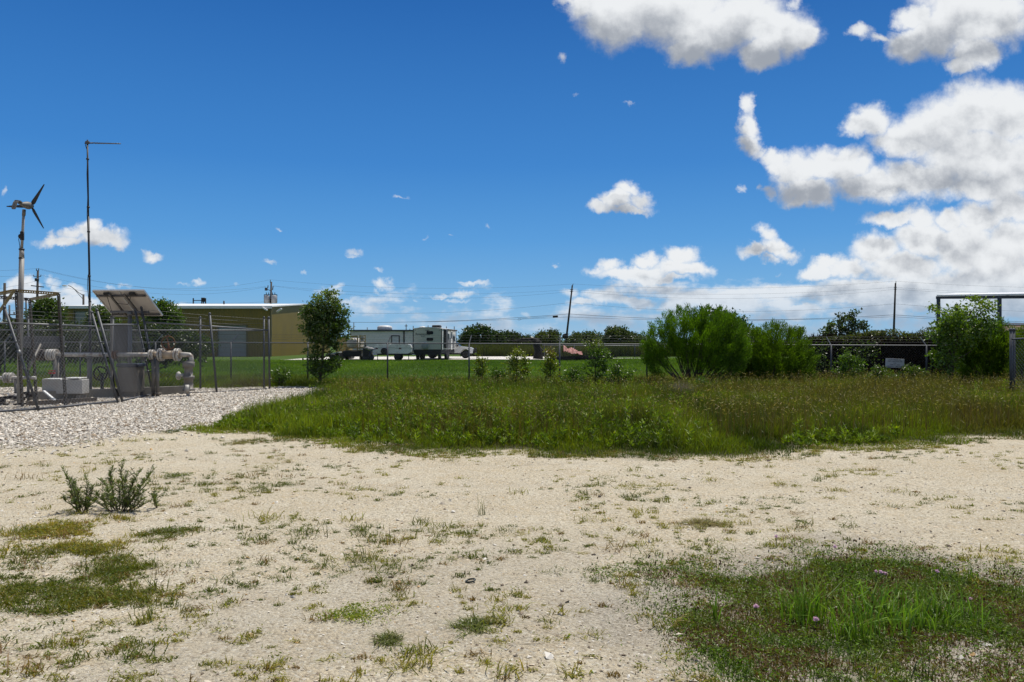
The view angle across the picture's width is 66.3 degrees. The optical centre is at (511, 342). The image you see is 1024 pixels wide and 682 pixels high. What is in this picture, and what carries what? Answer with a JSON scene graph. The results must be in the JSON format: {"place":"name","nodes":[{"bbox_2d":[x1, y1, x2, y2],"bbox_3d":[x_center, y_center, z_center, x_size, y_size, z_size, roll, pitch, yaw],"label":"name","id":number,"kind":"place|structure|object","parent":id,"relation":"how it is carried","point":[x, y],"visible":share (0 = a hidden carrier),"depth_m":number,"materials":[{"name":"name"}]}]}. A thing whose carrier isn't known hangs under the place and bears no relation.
{"place":"outdoors","nodes":[
{"label":"outdoors","id":0,"kind":"place"},
{"bbox_2d":[61,301,329,356],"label":"metal warehouse","id":1,"kind":"structure","parent":0,"point":[284,320],"depth_m":92.09,"materials":[{"name":"metal"}]},
{"bbox_2d":[73,310,87,333],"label":"roller door","id":2,"kind":"structure","parent":1,"relation":"in","point":[78,313],"depth_m":92.10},
{"bbox_2d":[217,324,247,356],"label":"roller door","id":3,"kind":"structure","parent":1,"relation":"in","point":[245,336],"depth_m":92.10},
{"bbox_2d":[349,325,414,354],"bbox_3d":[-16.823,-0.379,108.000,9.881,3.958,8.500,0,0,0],"label":"trailer","id":4,"kind":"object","parent":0,"point":[385,332],"depth_m":104.00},
{"bbox_2d":[1,357,808,381],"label":"lawn grass","id":5,"kind":"structure","parent":0,"point":[456,365],"depth_m":49.84,"materials":[{"name":"plant"}]},
{"bbox_2d":[288,356,549,359],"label":"gravel track","id":6,"kind":"structure","parent":0,"point":[471,357],"depth_m":83.16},
{"bbox_2d":[336,338,354,358],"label":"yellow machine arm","id":7,"kind":"object","parent":6,"relation":"on","point":[343,345],"visible":0.21,"depth_m":75.60},
{"bbox_2d":[413,325,456,359],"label":"travel trailer","id":8,"kind":"object","parent":6,"relation":"on","point":[443,335],"visible":0.98,"depth_m":71.06,"materials":[{"name":"white paint"}]},
{"bbox_2d":[428,341,476,357],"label":"pickup truck","id":9,"kind":"object","parent":6,"relation":"on","point":[459,349],"visible":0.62,"depth_m":78.55,"materials":[{"name":"white metal"}]},
{"bbox_2d":[0,343,1023,681],"bbox_3d":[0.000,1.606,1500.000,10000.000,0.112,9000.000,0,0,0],"label":"ground","id":10,"kind":"structure","parent":0,"point":[430,475],"depth_m":6.40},
{"bbox_2d":[3,283,5,325],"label":"utility pole","id":11,"kind":"object","parent":10,"relation":"on","point":[4,286],"visible":0.31,"depth_m":79.89,"materials":[{"name":"brown wood"}]},
{"bbox_2d":[0,318,29,372],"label":"background shrub","id":12,"kind":"object","parent":10,"relation":"on","point":[2,354],"visible":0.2,"depth_m":39.51,"materials":[{"name":"green plant"}]},
{"bbox_2d":[6,184,44,402],"bbox_3d":[-12.579,-1.250,19.974,1.036,5.701,0.721,0,0,0],"label":"wind turbine","id":13,"kind":"object","parent":10,"relation":"on","point":[25,205],"visible":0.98,"depth_m":20.16,"materials":[{"name":"paint"}]},
{"bbox_2d":[31,268,43,296],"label":"utility pole","id":14,"kind":"object","parent":10,"relation":"on","point":[37,286],"visible":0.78,"depth_m":103.91,"materials":[{"name":"grey wood"}]},
{"bbox_2d":[23,336,64,377],"bbox_3d":[-14.867,0.720,24.975,1.294,1.860,0.300,0,0,0],"label":"panel rack","id":15,"kind":"object","parent":10,"relation":"on","point":[45,342],"visible":0.61,"depth_m":24.88,"materials":[{"name":"metal"}]},
{"bbox_2d":[23,297,71,361],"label":"background shrub","id":16,"kind":"object","parent":10,"relation":"on","point":[47,305],"visible":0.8,"depth_m":59.47,"materials":[{"name":"green plant"}]},
{"bbox_2d":[0,313,119,365],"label":"background shrub","id":17,"kind":"object","parent":10,"relation":"on","point":[79,336],"visible":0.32,"depth_m":39.47,"materials":[{"name":"green plant"}]},
{"bbox_2d":[26,397,96,405],"bbox_3d":[-11.788,1.550,20.572,0.060,0.140,1.757,0,0,36],"label":"edge board","id":18,"kind":"object","parent":10,"relation":"on","point":[77,400],"visible":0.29,"depth_m":20.48,"materials":[{"name":"grey wood"}]},
{"bbox_2d":[42,377,88,397],"bbox_3d":[-12.634,1.307,22.200,1.120,0.665,0.440,0,0,0],"label":"white trough","id":19,"kind":"object","parent":10,"relation":"on","point":[74,382],"visible":0.58,"depth_m":22.00,"materials":[{"name":"paint"}]},
{"bbox_2d":[60,465,99,512],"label":"weed shrub","id":20,"kind":"object","parent":10,"relation":"on","point":[77,501],"visible":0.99,"depth_m":7.39,"materials":[{"name":"green plant"}]},
{"bbox_2d":[80,301,125,331],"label":"background shrub","id":21,"kind":"object","parent":10,"relation":"on","point":[104,313],"visible":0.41,"depth_m":54.52,"materials":[{"name":"green plant"}]},
{"bbox_2d":[30,386,185,399],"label":"skid beam","id":22,"kind":"structure","parent":10,"relation":"on","point":[166,390],"depth_m":22.98,"materials":[{"name":"metal"}]},
{"bbox_2d":[90,458,157,511],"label":"weed shrub","id":23,"kind":"object","parent":10,"relation":"on","point":[126,501],"visible":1,"depth_m":7.45,"materials":[{"name":"green plant"}]},
{"bbox_2d":[92,289,162,362],"bbox_3d":[-11.900,0.035,24.298,1.763,3.330,0.974,0,0,10],"label":"solar panel","id":24,"kind":"object","parent":10,"relation":"on","point":[121,302],"visible":0.93,"depth_m":24.27,"materials":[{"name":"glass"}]},
{"bbox_2d":[88,318,211,372],"bbox_3d":[-18.301,0.126,40.051,6.383,2.989,3.143,0,0,0],"label":"background shrub","id":25,"kind":"object","parent":10,"relation":"on","point":[177,339],"visible":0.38,"depth_m":39.58,"materials":[{"name":"green plant"}]},
{"bbox_2d":[146,488,164,507],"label":"weed shrub","id":26,"kind":"object","parent":10,"relation":"on","point":[154,496],"visible":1,"depth_m":7.54,"materials":[{"name":"green plant"}]},
{"bbox_2d":[0,386,319,458],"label":"gravel","id":27,"kind":"structure","parent":10,"relation":"on","point":[179,405],"depth_m":17.21,"materials":[{"name":"gravel"}]},
{"bbox_2d":[0,373,36,401],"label":"gas pipe run","id":28,"kind":"object","parent":27,"relation":"on","point":[13,376],"visible":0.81,"depth_m":21.16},
{"bbox_2d":[0,391,36,404],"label":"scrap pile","id":29,"kind":"object","parent":27,"relation":"on","point":[3,399],"visible":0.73,"depth_m":20.14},
{"bbox_2d":[0,306,39,411],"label":"chain link gate","id":30,"kind":"structure","parent":27,"relation":"on","point":[28,381],"depth_m":18.51,"materials":[{"name":"metal"}]},
{"bbox_2d":[0,289,67,406],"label":"angle iron frame","id":31,"kind":"object","parent":27,"relation":"on","point":[11,292],"visible":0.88,"depth_m":19.82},
{"bbox_2d":[7,310,118,409],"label":"chain link gate","id":32,"kind":"structure","parent":27,"relation":"on","point":[103,355],"depth_m":19.91,"materials":[{"name":"metal"}]},
{"bbox_2d":[93,366,107,388],"bbox_3d":[-12.913,1.187,24.660,0.474,0.926,0.176,0,0,0],"label":"valve wheel","id":33,"kind":"object","parent":27,"relation":"on","point":[101,379],"visible":0.78,"depth_m":24.59,"materials":[{"name":"black metal"}]},
{"bbox_2d":[85,140,120,352],"bbox_3d":[-12.736,-2.361,24.400,1.116,7.923,0.180,0,0,0],"label":"antenna mast","id":34,"kind":"object","parent":27,"relation":"on","point":[87,142],"visible":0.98,"depth_m":24.38,"materials":[{"name":"metal"}]},
{"bbox_2d":[30,336,194,395],"bbox_3d":[-11.886,0.718,23.311,4.821,1.863,0.557,0,0,0],"label":"gas pipe run","id":35,"kind":"object","parent":27,"relation":"on","point":[175,354],"visible":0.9,"depth_m":23.34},
{"bbox_2d":[110,315,127,387],"bbox_3d":[-12.638,0.376,25.236,0.728,2.548,0.382,0,0,0],"label":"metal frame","id":36,"kind":"object","parent":27,"relation":"on","point":[117,339],"visible":0.27,"depth_m":25.05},
{"bbox_2d":[95,308,150,401],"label":"chain link gate","id":37,"kind":"structure","parent":27,"relation":"on","point":[122,399],"depth_m":22.31,"materials":[{"name":"metal"}]},
{"bbox_2d":[112,363,145,396],"bbox_3d":[-11.308,1.143,23.154,0.732,1.073,0.592,0,0,0],"label":"plastic trash can","id":38,"kind":"object","parent":27,"relation":"on","point":[140,368],"visible":0.65,"depth_m":22.98,"materials":[{"name":"grey plastic"}]},
{"bbox_2d":[0,306,270,392],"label":"chain link fence","id":39,"kind":"object","parent":27,"relation":"on","point":[212,343],"visible":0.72,"depth_m":26.99,"materials":[{"name":"metal"}]},
{"bbox_2d":[139,297,187,328],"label":"background shrub","id":40,"kind":"object","parent":10,"relation":"on","point":[167,307],"visible":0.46,"depth_m":61.50,"materials":[{"name":"green plant"}]},
{"bbox_2d":[160,472,193,478],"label":"spreading weed","id":41,"kind":"object","parent":10,"relation":"on","point":[176,475],"visible":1,"depth_m":9.41,"materials":[{"name":"green plant"}]},
{"bbox_2d":[180,326,220,356],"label":"background shrub","id":42,"kind":"object","parent":10,"relation":"on","point":[207,346],"visible":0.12,"depth_m":59.88,"materials":[{"name":"green plant"}]},
{"bbox_2d":[228,439,253,445],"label":"grass clump","id":43,"kind":"object","parent":10,"relation":"on","point":[241,441],"visible":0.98,"depth_m":12.66,"materials":[{"name":"green plant"}]},
{"bbox_2d":[264,280,276,303],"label":"transformer pole","id":44,"kind":"object","parent":10,"relation":"on","point":[271,298],"visible":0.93,"depth_m":123.53,"materials":[{"name":"grey wood"}]},
{"bbox_2d":[47,271,997,288],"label":"power line","id":45,"kind":"object","parent":44,"relation":"attached to","point":[500,287],"visible":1,"depth_m":120.81,"materials":[{"name":"black rubber"}]},
{"bbox_2d":[43,283,1002,312],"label":"power line","id":46,"kind":"object","parent":44,"relation":"attached to","point":[600,305],"visible":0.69,"depth_m":121.81,"materials":[{"name":"black rubber"}]},
{"bbox_2d":[425,314,1019,321],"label":"power line","id":47,"kind":"object","parent":44,"relation":"attached to","point":[662,318],"visible":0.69,"depth_m":123.16,"materials":[{"name":"metal"}]},
{"bbox_2d":[437,317,1011,322],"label":"power line","id":48,"kind":"object","parent":44,"relation":"attached to","point":[651,319],"visible":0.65,"depth_m":123.47,"materials":[{"name":"metal"}]},
{"bbox_2d":[270,366,293,383],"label":"shrub","id":49,"kind":"object","parent":10,"relation":"on","point":[279,377],"visible":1,"depth_m":28.60,"materials":[{"name":"green plant"}]},
{"bbox_2d":[295,285,354,380],"bbox_3d":[-6.807,-0.254,28.615,1.798,3.725,1.741,0,0,-42],"label":"young tree","id":50,"kind":"object","parent":10,"relation":"on","point":[327,313],"visible":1,"depth_m":28.44,"materials":[{"name":"green plant"}]},
{"bbox_2d":[343,335,365,359],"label":"tank trailer","id":51,"kind":"object","parent":10,"relation":"on","point":[353,353],"visible":0.69,"depth_m":71.82,"materials":[{"name":"white metal"}]},
{"bbox_2d":[315,599,400,626],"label":"spreading weed","id":52,"kind":"object","parent":10,"relation":"on","point":[353,615],"visible":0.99,"depth_m":4.54,"materials":[{"name":"green plant"}]},
{"bbox_2d":[362,344,372,359],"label":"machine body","id":53,"kind":"object","parent":10,"relation":"on","point":[366,352],"visible":0.41,"depth_m":70.05,"materials":[{"name":"black metal"}]},
{"bbox_2d":[365,347,375,359],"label":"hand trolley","id":54,"kind":"object","parent":10,"relation":"on","point":[372,356],"visible":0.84,"depth_m":68.93,"materials":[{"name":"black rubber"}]},
{"bbox_2d":[368,626,407,651],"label":"grass clump","id":55,"kind":"object","parent":10,"relation":"on","point":[384,637],"visible":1,"depth_m":4.14,"materials":[{"name":"green plant"}]},
{"bbox_2d":[374,344,422,359],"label":"folded camper","id":56,"kind":"object","parent":10,"relation":"on","point":[407,349],"visible":0.94,"depth_m":70.00,"materials":[{"name":"white paint"}]},
{"bbox_2d":[427,612,510,640],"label":"grass clump","id":57,"kind":"object","parent":10,"relation":"on","point":[472,623],"visible":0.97,"depth_m":4.32,"materials":[{"name":"green plant"}]},
{"bbox_2d":[456,322,497,345],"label":"background tree","id":58,"kind":"object","parent":10,"relation":"on","point":[477,328],"visible":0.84,"depth_m":148.95,"materials":[{"name":"green plant"}]},
{"bbox_2d":[471,353,489,380],"bbox_3d":[-1.084,0.944,26.999,0.672,1.313,0.720,0,0,32],"label":"sapling","id":59,"kind":"object","parent":10,"relation":"on","point":[479,371],"visible":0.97,"depth_m":26.97,"materials":[{"name":"green plant"}]},
{"bbox_2d":[484,366,507,380],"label":"shrub","id":60,"kind":"object","parent":10,"relation":"on","point":[497,373],"visible":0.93,"depth_m":27.46,"materials":[{"name":"green plant"}]},
{"bbox_2d":[488,330,507,344],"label":"background tree","id":61,"kind":"object","parent":10,"relation":"on","point":[502,338],"visible":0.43,"depth_m":188.74,"materials":[{"name":"green plant"}]},
{"bbox_2d":[1,470,1020,681],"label":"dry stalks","id":62,"kind":"object","parent":10,"relation":"on","point":[483,583],"visible":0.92,"depth_m":4.85,"materials":[{"name":"beige plant"}]},
{"bbox_2d":[0,367,1023,458],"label":"tall grass","id":63,"kind":"structure","parent":10,"relation":"on","point":[539,412],"depth_m":14.57,"materials":[{"name":"plant"}]},
{"bbox_2d":[0,334,1023,382],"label":"chain link fence","id":64,"kind":"object","parent":10,"relation":"on","point":[559,344],"visible":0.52,"depth_m":29.93,"materials":[{"name":"metal"}]},
{"bbox_2d":[0,421,1023,681],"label":"ground weeds","id":65,"kind":"object","parent":10,"relation":"on","point":[82,595],"visible":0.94,"depth_m":5.63,"materials":[{"name":"green plant"}]},
{"bbox_2d":[0,443,1023,681],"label":"pebbles","id":66,"kind":"object","parent":10,"relation":"on","point":[548,655],"visible":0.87,"depth_m":6.04,"materials":[{"name":"stone"}]},
{"bbox_2d":[497,329,530,344],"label":"background tree","id":67,"kind":"object","parent":10,"relation":"on","point":[509,335],"visible":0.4,"depth_m":197.78,"materials":[{"name":"green plant"}]},
{"bbox_2d":[501,345,533,382],"bbox_3d":[0.117,0.809,26.992,1.033,1.583,1.063,0,0,37],"label":"sapling","id":68,"kind":"object","parent":10,"relation":"on","point":[513,361],"visible":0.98,"depth_m":26.95,"materials":[{"name":"green plant"}]},
{"bbox_2d":[504,332,543,358],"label":"fallen dead tree","id":69,"kind":"object","parent":10,"relation":"on","point":[538,352],"visible":0.91,"depth_m":73.80,"materials":[{"name":"plant"}]},
{"bbox_2d":[531,327,564,344],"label":"background tree","id":70,"kind":"object","parent":10,"relation":"on","point":[552,335],"visible":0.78,"depth_m":128.98,"materials":[{"name":"green plant"}]},
{"bbox_2d":[537,345,561,381],"bbox_3d":[1.318,0.833,27.152,0.811,1.535,0.839,0,0,37],"label":"sapling","id":71,"kind":"object","parent":10,"relation":"on","point":[549,365],"visible":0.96,"depth_m":27.12,"materials":[{"name":"green plant"}]},
{"bbox_2d":[562,285,572,342],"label":"utility pole","id":72,"kind":"object","parent":10,"relation":"on","point":[565,336],"visible":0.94,"depth_m":123.87,"materials":[{"name":"brown wood"}]},
{"bbox_2d":[0,275,946,298],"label":"power line","id":73,"kind":"object","parent":72,"relation":"attached to","point":[538,294],"visible":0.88,"depth_m":121.91,"materials":[{"name":"black rubber"}]},
{"bbox_2d":[2,268,984,293],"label":"power line","id":74,"kind":"object","parent":72,"relation":"attached to","point":[491,293],"visible":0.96,"depth_m":120.20,"materials":[{"name":"black rubber"}]},
{"bbox_2d":[556,365,588,383],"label":"shrub","id":75,"kind":"object","parent":10,"relation":"on","point":[573,371],"visible":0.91,"depth_m":26.68,"materials":[{"name":"green plant"}]},
{"bbox_2d":[562,329,601,343],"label":"background tree","id":76,"kind":"object","parent":10,"relation":"on","point":[582,336],"visible":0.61,"depth_m":148.43,"materials":[{"name":"green plant"}]},
{"bbox_2d":[553,345,616,360],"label":"sheeting heap","id":77,"kind":"object","parent":10,"relation":"on","point":[574,351],"visible":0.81,"depth_m":69.40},
{"bbox_2d":[579,337,613,383],"bbox_3d":[2.902,0.700,27.377,1.391,1.802,1.142,0,0,0],"label":"sapling","id":78,"kind":"object","parent":10,"relation":"on","point":[595,362],"visible":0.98,"depth_m":27.26,"materials":[{"name":"green plant"}]},
{"bbox_2d":[542,344,664,356],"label":"fence","id":79,"kind":"object","parent":10,"relation":"on","point":[599,346],"visible":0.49,"depth_m":86.94,"materials":[{"name":"metal"}]},
{"bbox_2d":[600,361,636,384],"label":"shrub","id":80,"kind":"object","parent":10,"relation":"on","point":[620,373],"visible":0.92,"depth_m":26.51,"materials":[{"name":"green plant"}]},
{"bbox_2d":[594,324,644,343],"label":"background tree","id":81,"kind":"object","parent":10,"relation":"on","point":[615,331],"visible":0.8,"depth_m":133.95,"materials":[{"name":"green plant"}]},
{"bbox_2d":[669,380,697,394],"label":"dead weed clump","id":82,"kind":"object","parent":10,"relation":"on","point":[681,388],"visible":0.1,"depth_m":21.31,"materials":[{"name":"brown plant"}]},
{"bbox_2d":[639,302,753,381],"bbox_3d":[6.345,0.120,27.016,4.031,3.094,2.232,0,0,0],"label":"feathery bush","id":83,"kind":"object","parent":10,"relation":"on","point":[719,349],"visible":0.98,"depth_m":26.73,"materials":[{"name":"green plant"}]},
{"bbox_2d":[674,516,736,529],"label":"grass clump","id":84,"kind":"object","parent":10,"relation":"on","point":[709,522],"visible":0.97,"depth_m":6.82,"materials":[{"name":"green plant"}]},
{"bbox_2d":[708,587,728,621],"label":"grass tuft","id":85,"kind":"object","parent":10,"relation":"on","point":[714,607],"visible":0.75,"depth_m":4.49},
{"bbox_2d":[691,304,755,341],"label":"leafy tree","id":86,"kind":"object","parent":10,"relation":"on","point":[741,320],"visible":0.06,"depth_m":57.67,"materials":[{"name":"green plant"}]},
{"bbox_2d":[725,318,821,382],"bbox_3d":[9.163,0.381,27.815,3.322,2.605,2.317,0,0,27],"label":"feathery bush","id":87,"kind":"object","parent":10,"relation":"on","point":[766,356],"visible":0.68,"depth_m":27.41,"materials":[{"name":"green plant"}]},
{"bbox_2d":[561,529,1023,681],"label":"weed mat","id":88,"kind":"object","parent":10,"relation":"on","point":[990,626],"visible":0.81,"depth_m":4.46,"materials":[{"name":"green plant"}]},
{"bbox_2d":[823,578,937,606],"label":"grass tuft","id":89,"kind":"object","parent":88,"relation":"on","point":[865,594],"visible":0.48,"depth_m":4.95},
{"bbox_2d":[908,573,1001,629],"bbox_3d":[2.525,1.494,4.584,0.642,0.260,0.515,0,0,0],"label":"grass tuft","id":90,"kind":"object","parent":88,"relation":"on","point":[948,609],"visible":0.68,"depth_m":4.55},
{"bbox_2d":[721,568,870,629],"bbox_3d":[1.655,1.447,4.537,0.722,0.354,0.762,0,0,-25],"label":"grass tuft","id":91,"kind":"object","parent":10,"relation":"on","point":[804,612],"visible":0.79,"depth_m":4.49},
{"bbox_2d":[817,318,839,335],"bbox_3d":[13.736,0.261,33.967,0.917,2.677,1.009,0,0,31],"label":"sapling","id":92,"kind":"object","parent":10,"relation":"on","point":[829,328],"visible":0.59,"depth_m":33.90,"materials":[{"name":"green plant"}]},
{"bbox_2d":[798,589,896,649],"bbox_3d":[1.839,1.489,4.296,0.510,0.270,0.755,0,0,0],"label":"grass tuft","id":93,"kind":"object","parent":10,"relation":"on","point":[852,631],"visible":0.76,"depth_m":4.26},
{"bbox_2d":[831,349,867,378],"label":"shrub","id":94,"kind":"object","parent":10,"relation":"on","point":[846,360],"visible":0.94,"depth_m":27.72,"materials":[{"name":"green plant"}]},
{"bbox_2d":[833,307,871,334],"bbox_3d":[14.656,0.027,33.959,1.789,3.149,1.256,0,0,-19],"label":"young tree","id":95,"kind":"object","parent":10,"relation":"on","point":[853,325],"visible":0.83,"depth_m":33.89,"materials":[{"name":"green plant"}]},
{"bbox_2d":[864,364,901,381],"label":"shrub","id":96,"kind":"object","parent":10,"relation":"on","point":[878,367],"visible":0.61,"depth_m":26.93,"materials":[{"name":"green plant"}]},
{"bbox_2d":[797,578,972,651],"bbox_3d":[2.150,1.514,4.497,0.987,0.223,0.790,0,0,0],"label":"grass tuft","id":97,"kind":"object","parent":10,"relation":"on","point":[907,616],"visible":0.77,"depth_m":4.47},
{"bbox_2d":[885,358,903,377],"bbox_3d":[13.428,1.121,27.524,0.671,1.159,0.068,0,0,0],"label":"notice sign","id":98,"kind":"object","parent":10,"relation":"on","point":[894,363],"visible":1,"depth_m":27.49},
{"bbox_2d":[893,283,896,329],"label":"utility pole","id":99,"kind":"object","parent":10,"relation":"on","point":[894,311],"visible":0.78,"depth_m":119.89,"materials":[{"name":"brown wood"}]},
{"bbox_2d":[807,325,1016,378],"bbox_3d":[16.684,0.614,31.166,9.926,2.693,2.544,0,0,0],"label":"vine covered fence","id":100,"kind":"object","parent":10,"relation":"on","point":[900,353],"visible":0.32,"depth_m":31.22,"materials":[{"name":"green plant"}]},
{"bbox_2d":[900,362,929,380],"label":"shrub","id":101,"kind":"object","parent":10,"relation":"on","point":[909,368],"visible":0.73,"depth_m":27.20,"materials":[{"name":"green plant"}]},
{"bbox_2d":[903,645,971,681],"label":"grass tuft","id":102,"kind":"object","parent":10,"relation":"on","point":[925,673],"visible":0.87,"depth_m":3.75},
{"bbox_2d":[924,294,1002,381],"bbox_3d":[15.171,-0.032,26.526,2.709,3.274,1.898,0,0,0],"label":"young tree","id":103,"kind":"object","parent":10,"relation":"on","point":[957,325],"visible":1,"depth_m":26.36,"materials":[{"name":"green plant"}]},
{"bbox_2d":[936,292,1023,330],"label":"steel canopy","id":104,"kind":"object","parent":10,"relation":"on","point":[1008,295],"visible":0.5,"depth_m":41.63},
{"bbox_2d":[952,317,1019,381],"bbox_3d":[16.579,0.443,27.200,2.575,2.793,1.615,0,0,0],"label":"feathery bush","id":105,"kind":"object","parent":10,"relation":"on","point":[993,353],"visible":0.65,"depth_m":26.90,"materials":[{"name":"green plant"}]},
{"bbox_2d":[971,323,1023,329],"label":"brown roofed building","id":106,"kind":"structure","parent":10,"relation":"on","point":[1017,324],"depth_m":61.25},
{"bbox_2d":[1001,324,1023,381],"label":"feathery bush","id":107,"kind":"object","parent":10,"relation":"on","point":[1020,331],"visible":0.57,"depth_m":25.90,"materials":[{"name":"green plant"}]},
{"bbox_2d":[1009,328,1023,391],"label":"chain link gate","id":108,"kind":"structure","parent":10,"relation":"on","point":[1012,352],"depth_m":21.18,"materials":[{"name":"metal"}]},
{"bbox_2d":[0,0,1023,340],"label":"sky","id":109,"kind":"structure","parent":0,"point":[444,154],"materials":[{"name":"blue"}]},
{"bbox_2d":[460,340,810,356],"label":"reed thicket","id":110,"kind":"object","parent":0,"point":[494,350],"visible":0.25,"depth_m":91.54,"materials":[{"name":"green plant"}]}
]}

